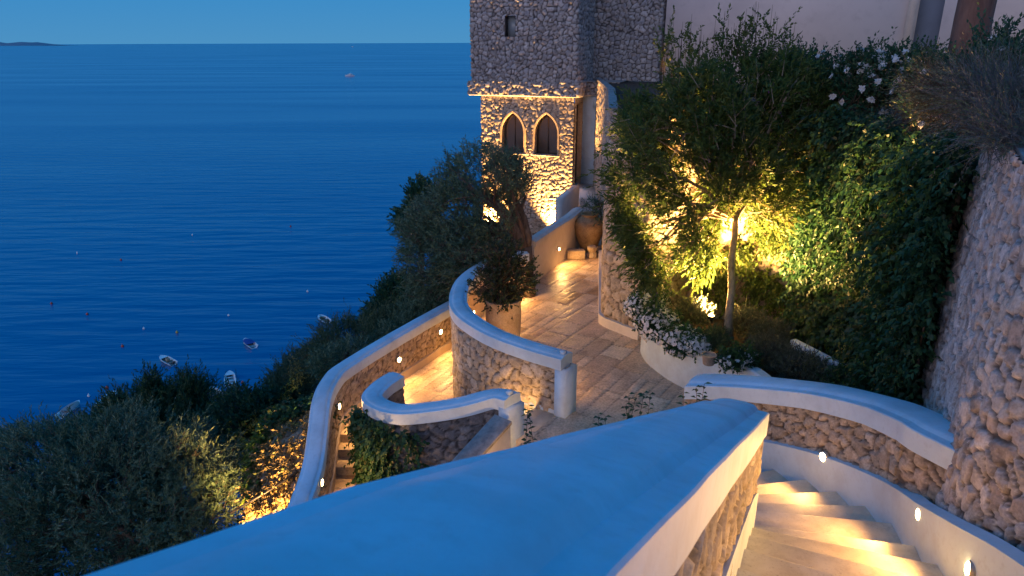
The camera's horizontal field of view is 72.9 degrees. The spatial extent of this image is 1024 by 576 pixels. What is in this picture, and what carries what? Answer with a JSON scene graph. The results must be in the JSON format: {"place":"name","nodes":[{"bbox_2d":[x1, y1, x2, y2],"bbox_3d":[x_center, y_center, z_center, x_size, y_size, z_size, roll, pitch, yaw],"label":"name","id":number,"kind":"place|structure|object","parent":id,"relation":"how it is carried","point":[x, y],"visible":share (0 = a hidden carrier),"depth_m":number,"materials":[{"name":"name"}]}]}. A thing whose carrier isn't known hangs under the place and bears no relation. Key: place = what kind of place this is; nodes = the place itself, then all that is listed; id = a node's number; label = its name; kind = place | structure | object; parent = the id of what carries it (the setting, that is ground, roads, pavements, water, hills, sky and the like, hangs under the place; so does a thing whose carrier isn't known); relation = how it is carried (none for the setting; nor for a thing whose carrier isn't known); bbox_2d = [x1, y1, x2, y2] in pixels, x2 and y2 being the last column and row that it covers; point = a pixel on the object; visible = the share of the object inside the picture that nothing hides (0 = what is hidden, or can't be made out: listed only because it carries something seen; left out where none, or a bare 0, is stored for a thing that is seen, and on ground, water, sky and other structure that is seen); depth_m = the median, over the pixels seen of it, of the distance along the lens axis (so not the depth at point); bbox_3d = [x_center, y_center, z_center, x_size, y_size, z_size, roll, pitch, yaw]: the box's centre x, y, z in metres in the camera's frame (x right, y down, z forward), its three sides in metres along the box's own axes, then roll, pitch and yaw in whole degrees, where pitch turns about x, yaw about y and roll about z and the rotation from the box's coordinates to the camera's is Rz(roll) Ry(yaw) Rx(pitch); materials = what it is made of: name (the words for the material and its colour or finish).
{"place":"outdoors","nodes":[
{"label":"outdoors","id":0,"kind":"place"},
{"bbox_2d":[0,42,57,45],"bbox_3d":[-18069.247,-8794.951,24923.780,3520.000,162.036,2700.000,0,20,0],"label":"island","id":1,"kind":"structure","parent":0,"point":[25,44],"depth_m":24262.68,"materials":[{"name":"blue"}]},
{"bbox_2d":[0,0,470,43],"label":"sky","id":2,"kind":"structure","parent":0,"point":[42,21],"materials":[{"name":"blue"}]},
{"bbox_2d":[0,43,574,575],"bbox_3d":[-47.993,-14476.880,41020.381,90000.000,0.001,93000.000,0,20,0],"label":"sea","id":3,"kind":"structure","parent":0,"point":[188,185],"depth_m":321.10,"materials":[{"name":"blue liquid"}]},
{"bbox_2d":[55,400,79,418],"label":"motor boat","id":4,"kind":"object","parent":3,"relation":"on","point":[76,404],"visible":0.66,"depth_m":130.66,"materials":[{"name":"white plastic"}]},
{"bbox_2d":[159,355,177,365],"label":"motor boat","id":5,"kind":"object","parent":3,"relation":"on","point":[168,360],"visible":0.98,"depth_m":150.51,"materials":[{"name":"white plastic"}]},
{"bbox_2d":[224,371,235,387],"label":"motor boat","id":6,"kind":"object","parent":3,"relation":"on","point":[230,376],"visible":0.61,"depth_m":143.11,"materials":[{"name":"white plastic"}]},
{"bbox_2d":[243,338,257,348],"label":"motor boat","id":7,"kind":"object","parent":3,"relation":"on","point":[250,343],"visible":1,"depth_m":158.88,"materials":[{"name":"white"}]},
{"bbox_2d":[318,314,330,322],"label":"motor boat","id":8,"kind":"object","parent":3,"relation":"on","point":[324,317],"visible":0.62,"depth_m":173.59,"materials":[{"name":"white plastic"}]},
{"bbox_2d":[345,348,454,425],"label":"path","id":9,"kind":"structure","parent":0,"point":[431,381],"depth_m":13.84,"materials":[{"name":"stone"}]},
{"bbox_2d":[361,372,523,472],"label":"path wall","id":10,"kind":"structure","parent":9,"relation":"on","point":[448,429],"depth_m":10.37,"materials":[{"name":"white paint"}]},
{"bbox_2d":[338,405,429,486],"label":"ivy","id":11,"kind":"object","parent":10,"relation":"attached to","point":[369,458],"visible":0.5,"depth_m":10.66,"materials":[{"name":"green plant"}]},
{"bbox_2d":[521,405,536,443],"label":"leafy shoot","id":12,"kind":"object","parent":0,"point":[528,423],"visible":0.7,"depth_m":7.54,"materials":[{"name":"green plant"}]},
{"bbox_2d":[480,239,683,444],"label":"terrace floor","id":13,"kind":"structure","parent":0,"point":[560,311],"depth_m":13.08,"materials":[{"name":"stone"}]},
{"bbox_2d":[485,292,521,336],"bbox_3d":[-0.169,0.616,13.374,0.730,0.900,0.730,0,20,0],"label":"stone pot","id":14,"kind":"object","parent":13,"relation":"on","point":[502,320],"visible":0.54,"depth_m":13.06,"materials":[{"name":"stone"}]},
{"bbox_2d":[465,223,543,318],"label":"potted shrub","id":15,"kind":"object","parent":14,"relation":"in","point":[499,268],"visible":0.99,"depth_m":12.89,"materials":[{"name":"green plant"}]},
{"bbox_2d":[567,248,584,259],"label":"stone block","id":16,"kind":"structure","parent":13,"relation":"on","point":[577,253],"depth_m":18.53,"materials":[{"name":"stone"}]},
{"bbox_2d":[575,211,602,252],"bbox_3d":[2.131,-1.551,19.201,0.830,1.075,0.830,0,20,0],"label":"jar","id":17,"kind":"object","parent":13,"relation":"on","point":[587,233],"visible":0.77,"depth_m":18.89,"materials":[{"name":"ceramic"}]},
{"bbox_2d":[580,193,603,244],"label":"shrub","id":18,"kind":"object","parent":13,"relation":"on","point":[597,203],"visible":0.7,"depth_m":18.83,"materials":[{"name":"green plant"}]},
{"bbox_2d":[587,245,596,258],"bbox_3d":[2.162,-0.978,18.701,0.272,0.330,0.276,0,20,0],"label":"carved stone","id":19,"kind":"object","parent":13,"relation":"on","point":[592,250],"visible":1,"depth_m":18.61,"materials":[{"name":"stone"}]},
{"bbox_2d":[596,245,601,252],"bbox_3d":[2.478,-1.075,19.196,0.300,0.180,0.220,-11,22,-27],"label":"loose stone","id":20,"kind":"object","parent":13,"relation":"on","point":[599,247],"visible":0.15,"depth_m":19.09,"materials":[{"name":"stone"}]},
{"bbox_2d":[640,331,770,387],"bbox_3d":[3.150,1.661,11.443,0.834,1.840,4.406,-5,20,-12],"label":"garden planter","id":21,"kind":"object","parent":13,"relation":"on","point":[680,372],"visible":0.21,"depth_m":11.72,"materials":[{"name":"white paint"}]},
{"bbox_2d":[701,351,716,365],"bbox_3d":[3.032,1.098,10.683,0.236,0.170,0.236,0,20,0],"label":"pot","id":22,"kind":"object","parent":21,"relation":"on","point":[708,357],"visible":1,"depth_m":10.63,"materials":[{"name":"ceramic"}]},
{"bbox_2d":[713,339,763,374],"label":"white flowers","id":23,"kind":"object","parent":21,"relation":"in","point":[734,359],"visible":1,"depth_m":10.53,"materials":[{"name":"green plant"}]},
{"bbox_2d":[736,470,942,575],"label":"spiral steps","id":24,"kind":"structure","parent":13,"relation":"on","point":[804,527],"depth_m":5.10,"materials":[{"name":"stone"}]},
{"bbox_2d":[676,392,708,405],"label":"leafy shoot","id":25,"kind":"object","parent":24,"relation":"on","point":[683,396],"visible":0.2,"depth_m":7.30,"materials":[{"name":"green plant"}]},
{"bbox_2d":[691,382,712,400],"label":"leafy shoot","id":26,"kind":"object","parent":24,"relation":"on","point":[696,390],"visible":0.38,"depth_m":7.60,"materials":[{"name":"green plant"}]},
{"bbox_2d":[682,373,1023,575],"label":"curved parapet","id":27,"kind":"structure","parent":24,"relation":"on","point":[889,460],"depth_m":5.99,"materials":[{"name":"white paint"}]},
{"bbox_2d":[819,451,829,461],"bbox_3d":[3.029,1.636,6.715,0.066,0.114,0.114,-5,20,-12],"label":"wall lamp","id":28,"kind":"object","parent":27,"relation":"attached to","point":[823,454],"visible":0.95,"depth_m":6.69,"materials":[{"name":"white metal"}]},
{"bbox_2d":[916,509,919,519],"bbox_3d":[3.006,1.665,5.084,0.066,0.115,0.115,5,20,13],"label":"wall lamp","id":29,"kind":"object","parent":27,"relation":"attached to","point":[917,514],"visible":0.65,"depth_m":5.08,"materials":[{"name":"white metal"}]},
{"bbox_2d":[964,560,975,575],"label":"wall lamp","id":30,"kind":"object","parent":27,"relation":"attached to","point":[969,569],"visible":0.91,"depth_m":4.26,"materials":[{"name":"white metal"}]},
{"bbox_2d":[675,317,825,381],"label":"flower bed soil","id":31,"kind":"structure","parent":0,"point":[772,374],"depth_m":12.32,"materials":[{"name":"brown soil"}]},
{"bbox_2d":[622,284,714,363],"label":"white flowers","id":32,"kind":"object","parent":31,"relation":"on","point":[662,324],"visible":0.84,"depth_m":11.69,"materials":[{"name":"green plant"}]},
{"bbox_2d":[672,292,715,328],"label":"cushion shrub","id":33,"kind":"object","parent":31,"relation":"on","point":[700,309],"visible":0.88,"depth_m":12.45,"materials":[{"name":"green plant"}]},
{"bbox_2d":[707,314,714,327],"bbox_3d":[3.546,0.761,12.438,0.125,0.594,0.125,0,20,0],"label":"garden spotlight","id":34,"kind":"object","parent":31,"relation":"on","point":[710,318],"visible":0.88,"depth_m":12.32,"materials":[{"name":"black metal"}]},
{"bbox_2d":[576,2,847,348],"bbox_3d":[3.521,-1.819,11.672,4.980,5.675,3.485,0,20,0],"label":"flowering tree","id":35,"kind":"object","parent":31,"relation":"on","point":[722,151],"visible":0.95,"depth_m":11.09,"materials":[{"name":"green plant"}]},
{"bbox_2d":[696,320,734,350],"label":"cushion shrub","id":36,"kind":"object","parent":31,"relation":"on","point":[719,336],"visible":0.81,"depth_m":11.26,"materials":[{"name":"green plant"}]},
{"bbox_2d":[724,300,772,339],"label":"cushion shrub","id":37,"kind":"object","parent":31,"relation":"on","point":[746,313],"visible":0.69,"depth_m":12.09,"materials":[{"name":"green plant"}]},
{"bbox_2d":[734,328,803,372],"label":"cushion shrub","id":38,"kind":"object","parent":31,"relation":"on","point":[760,344],"visible":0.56,"depth_m":10.90,"materials":[{"name":"green plant"}]},
{"bbox_2d":[741,312,797,348],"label":"cushion shrub","id":39,"kind":"object","parent":31,"relation":"on","point":[773,325],"visible":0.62,"depth_m":11.72,"materials":[{"name":"green plant"}]},
{"bbox_2d":[765,342,844,382],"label":"cushion shrub","id":40,"kind":"object","parent":31,"relation":"on","point":[811,367],"visible":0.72,"depth_m":10.42,"materials":[{"name":"green plant"}]},
{"bbox_2d":[790,339,845,370],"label":"garden kerb","id":41,"kind":"structure","parent":31,"relation":"on","point":[802,344],"depth_m":10.73,"materials":[{"name":"grey stone"}]},
{"bbox_2d":[815,357,858,384],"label":"cushion shrub","id":42,"kind":"object","parent":31,"relation":"on","point":[838,372],"visible":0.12,"depth_m":9.89,"materials":[{"name":"green plant"}]},
{"bbox_2d":[609,81,981,162],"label":"wall","id":43,"kind":"structure","parent":0,"point":[633,85],"depth_m":19.21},
{"bbox_2d":[760,33,880,113],"bbox_3d":[5.201,-3.556,11.713,1.764,1.609,2.152,0,20,0],"label":"rose bush","id":44,"kind":"object","parent":43,"relation":"on","point":[826,62],"visible":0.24,"depth_m":11.56,"materials":[{"name":"green plant"}]},
{"bbox_2d":[821,26,949,121],"bbox_3d":[5.948,-3.266,10.882,2.072,1.590,1.430,8,21,21],"label":"rose bush","id":45,"kind":"object","parent":43,"relation":"on","point":[865,65],"visible":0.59,"depth_m":10.77,"materials":[{"name":"green plant"}]},
{"bbox_2d":[873,36,971,143],"bbox_3d":[5.724,-2.677,9.411,1.682,1.434,2.311,0,20,0],"label":"rose bush","id":46,"kind":"object","parent":43,"relation":"on","point":[930,58],"visible":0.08,"depth_m":9.54,"materials":[{"name":"green plant"}]},
{"bbox_2d":[863,21,1023,166],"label":"heather","id":47,"kind":"object","parent":43,"relation":"on","point":[919,94],"visible":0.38,"depth_m":7.03,"materials":[{"name":"green plant"}]},
{"bbox_2d":[903,2,1023,149],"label":"rose bush","id":48,"kind":"object","parent":43,"relation":"on","point":[999,35],"visible":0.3,"depth_m":8.36,"materials":[{"name":"green plant"}]},
{"bbox_2d":[935,0,996,130],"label":"pine tree","id":49,"kind":"object","parent":43,"relation":"on","point":[966,10],"visible":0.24,"depth_m":10.17,"materials":[{"name":"plant"}]},
{"bbox_2d":[662,0,1023,87],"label":"white house","id":50,"kind":"structure","parent":0,"point":[845,23],"depth_m":19.97,"materials":[{"name":"paint"}]},
{"bbox_2d":[918,137,1023,551],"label":"tall stone wall","id":51,"kind":"structure","parent":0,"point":[972,392],"depth_m":4.70,"materials":[{"name":"stone"}]},
{"bbox_2d":[773,101,982,391],"bbox_3d":[4.890,-0.161,9.486,1.914,4.536,5.738,4,20,11],"label":"wall creeper","id":52,"kind":"object","parent":51,"relation":"attached to","point":[848,231],"depth_m":10.19,"materials":[{"name":"green plant"}]},
{"bbox_2d":[866,145,979,404],"bbox_3d":[3.898,0.773,6.964,0.827,4.284,1.789,13,23,33],"label":"wall creeper","id":53,"kind":"object","parent":51,"relation":"attached to","point":[912,326],"depth_m":6.63,"materials":[{"name":"green plant"}]},
{"bbox_2d":[876,22,1023,235],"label":"heather","id":54,"kind":"object","parent":51,"relation":"on","point":[989,107],"visible":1,"depth_m":5.71,"materials":[{"name":"green plant"}]},
{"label":"hillside","id":55,"kind":"structure","parent":0,"visible":0},
{"bbox_2d":[0,507,215,575],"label":"cliff tree","id":56,"kind":"object","parent":55,"relation":"on","point":[80,574],"visible":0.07,"depth_m":15.31,"materials":[{"name":"green plant"}]},
{"bbox_2d":[0,392,247,575],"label":"olive tree","id":57,"kind":"object","parent":55,"relation":"on","point":[143,493],"visible":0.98,"depth_m":11.66,"materials":[{"name":"green plant"}]},
{"bbox_2d":[27,354,252,540],"bbox_3d":[-9.991,6.657,19.793,7.469,10.084,5.117,0,20,0],"label":"acacia tree","id":58,"kind":"object","parent":55,"relation":"on","point":[183,391],"visible":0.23,"depth_m":18.89,"materials":[{"name":"green plant"}]},
{"bbox_2d":[198,515,244,534],"bbox_3d":[-9.535,9.372,21.358,5.016,5.411,6.385,10,22,26],"label":"cliff tree","id":59,"kind":"object","parent":55,"relation":"on","point":[222,527],"visible":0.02,"depth_m":22.28,"materials":[{"name":"green plant"}]},
{"bbox_2d":[195,373,299,517],"bbox_3d":[-5.790,4.098,15.218,2.255,3.830,3.387,0,20,0],"label":"shrub","id":60,"kind":"object","parent":55,"relation":"on","point":[247,405],"visible":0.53,"depth_m":15.09,"materials":[{"name":"green plant"}]},
{"bbox_2d":[235,391,345,523],"bbox_3d":[-3.916,3.876,12.469,2.600,4.384,4.590,0,20,0],"label":"ivy rock","id":61,"kind":"object","parent":55,"relation":"on","point":[275,448],"visible":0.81,"depth_m":11.41,"materials":[{"name":"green plant"}]},
{"bbox_2d":[230,471,298,513],"bbox_3d":[-3.827,3.687,10.936,1.076,1.571,0.040,-10,22,-25],"label":"handrail","id":62,"kind":"object","parent":61,"relation":"on","point":[264,493],"visible":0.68,"depth_m":10.75,"materials":[{"name":"brown wood"}]},
{"bbox_2d":[249,341,332,411],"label":"shrub","id":63,"kind":"object","parent":55,"relation":"on","point":[280,379],"visible":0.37,"depth_m":16.63,"materials":[{"name":"green plant"}]},
{"bbox_2d":[195,237,462,538],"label":"undergrowth","id":64,"kind":"object","parent":55,"relation":"on","point":[243,519],"visible":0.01,"depth_m":14.13,"materials":[{"name":"green plant"}]},
{"bbox_2d":[299,332,369,384],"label":"shrub","id":65,"kind":"object","parent":55,"relation":"on","point":[329,351],"visible":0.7,"depth_m":14.59,"materials":[{"name":"green plant"}]},
{"bbox_2d":[276,290,414,396],"bbox_3d":[-3.881,2.267,17.364,3.792,4.642,3.253,0,20,0],"label":"shrub","id":66,"kind":"object","parent":55,"relation":"on","point":[351,326],"visible":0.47,"depth_m":16.61,"materials":[{"name":"green plant"}]},
{"bbox_2d":[287,301,451,507],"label":"path wall","id":67,"kind":"structure","parent":55,"relation":"on","point":[417,343],"depth_m":12.49,"materials":[{"name":"paint"}]},
{"bbox_2d":[395,356,400,362],"bbox_3d":[-2.238,1.410,13.674,0.066,0.128,0.128,10,22,26],"label":"wall lamp","id":68,"kind":"object","parent":67,"relation":"attached to","point":[398,359],"visible":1,"depth_m":13.63,"materials":[{"name":"white metal"}]},
{"bbox_2d":[358,265,422,323],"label":"shrub","id":69,"kind":"object","parent":55,"relation":"on","point":[388,284],"visible":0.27,"depth_m":19.52,"materials":[{"name":"green plant"}]},
{"bbox_2d":[362,293,448,347],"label":"shrub","id":70,"kind":"object","parent":55,"relation":"on","point":[406,314],"visible":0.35,"depth_m":15.39,"materials":[{"name":"green plant"}]},
{"bbox_2d":[386,171,450,281],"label":"shrub","id":71,"kind":"object","parent":55,"relation":"on","point":[413,190],"visible":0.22,"depth_m":20.55,"materials":[{"name":"green plant"}]},
{"bbox_2d":[84,398,768,575],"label":"stair parapet","id":72,"kind":"structure","parent":55,"relation":"on","point":[671,492],"depth_m":1.10,"materials":[{"name":"white paint"}]},
{"bbox_2d":[387,133,538,314],"bbox_3d":[-1.175,-1.341,16.023,3.719,4.295,3.715,0,20,0],"label":"olive tree","id":73,"kind":"object","parent":55,"relation":"on","point":[445,244],"visible":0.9,"depth_m":15.45,"materials":[{"name":"green plant"}]},
{"bbox_2d":[451,415,511,461],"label":"sloping wall","id":74,"kind":"structure","parent":55,"relation":"on","point":[492,435],"depth_m":9.62,"materials":[{"name":"beige paint"}]},
{"bbox_2d":[467,0,666,248],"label":"stone tower","id":75,"kind":"structure","parent":55,"relation":"on","point":[538,67],"depth_m":23.39,"materials":[{"name":"grey stone"}]},
{"bbox_2d":[504,16,516,36],"bbox_3d":[0.003,-8.689,23.008,0.457,0.740,0.300,7,21,20],"label":"window","id":76,"kind":"structure","parent":75,"relation":"in","point":[510,25],"depth_m":23.04,"materials":[{"name":"grey glass"}]},
{"bbox_2d":[500,111,525,154],"bbox_3d":[0.075,-5.416,24.091,0.975,1.485,0.370,7,21,20],"label":"window","id":77,"kind":"structure","parent":75,"relation":"in","point":[513,130],"depth_m":24.17,"materials":[{"name":"wood"}]},
{"bbox_2d":[532,112,559,156],"bbox_3d":[1.209,-5.269,23.665,0.986,1.485,0.370,7,21,20],"label":"window","id":78,"kind":"structure","parent":75,"relation":"in","point":[546,135],"depth_m":23.77,"materials":[{"name":"wood"}]},
{"bbox_2d":[555,183,598,220],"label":"parapet wall","id":79,"kind":"structure","parent":75,"relation":"attached to","point":[569,199],"depth_m":21.58,"materials":[{"name":"beige paint"}]},
{"bbox_2d":[572,103,582,184],"bbox_3d":[2.192,-4.917,23.837,0.462,2.780,0.747,0,20,0],"label":"doorway","id":80,"kind":"structure","parent":75,"relation":"in","point":[579,112],"depth_m":24.01,"materials":[{"name":"stone"}]},
{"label":"path base","id":81,"kind":"structure","parent":0,"visible":0},
{"bbox_2d":[336,426,355,475],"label":"stone steps","id":82,"kind":"structure","parent":81,"relation":"on","point":[343,459],"depth_m":11.87,"materials":[{"name":"stone"}]},
{"bbox_2d":[516,408,553,446],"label":"passage steps","id":83,"kind":"structure","parent":81,"relation":"on","point":[539,418],"depth_m":10.71,"materials":[{"name":"stone"}]},
{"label":"terrace base","id":84,"kind":"structure","parent":0,"visible":0},
{"bbox_2d":[449,251,576,418],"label":"terrace wall","id":85,"kind":"structure","parent":84,"relation":"on","point":[486,355],"depth_m":11.30,"materials":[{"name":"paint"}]},
{"bbox_2d":[531,207,582,281],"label":"plaster wall","id":86,"kind":"structure","parent":84,"relation":"on","point":[549,240],"depth_m":17.77,"materials":[{"name":"white paint"}]},
{"bbox_2d":[593,78,972,394],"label":"retaining wall","id":87,"kind":"structure","parent":84,"relation":"on","point":[614,290],"depth_m":13.61,"materials":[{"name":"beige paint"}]},
{"bbox_2d":[682,104,841,326],"bbox_3d":[4.591,-1.169,12.574,2.771,4.298,1.146,14,24,34],"label":"wall creeper","id":88,"kind":"object","parent":87,"relation":"attached to","point":[754,285],"depth_m":12.95,"materials":[{"name":"green plant"}]},
{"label":"inner parapet","id":89,"kind":"object","parent":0,"visible":0},
{"bbox_2d":[593,413,610,425],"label":"leafy shoot","id":90,"kind":"object","parent":89,"relation":"on","point":[604,419],"visible":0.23,"depth_m":7.22,"materials":[{"name":"green plant"}]},
{"bbox_2d":[620,392,645,418],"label":"leafy shoot","id":91,"kind":"object","parent":89,"relation":"on","point":[628,414],"visible":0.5,"depth_m":7.14,"materials":[{"name":"green plant"}]},
{"bbox_2d":[637,391,654,414],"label":"leafy shoot","id":92,"kind":"object","parent":89,"relation":"on","point":[650,398],"visible":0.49,"depth_m":7.26,"materials":[{"name":"green plant"}]},
{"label":"landing base","id":93,"kind":"structure","parent":0,"visible":0},
{"bbox_2d":[334,475,356,491],"bbox_3d":[-2.688,3.740,10.076,1.400,0.024,3.500,0,20,0],"label":"landing","id":94,"kind":"object","parent":93,"relation":"on","point":[341,482],"visible":0.04,"depth_m":11.51,"materials":[{"name":"stone"}]}
]}

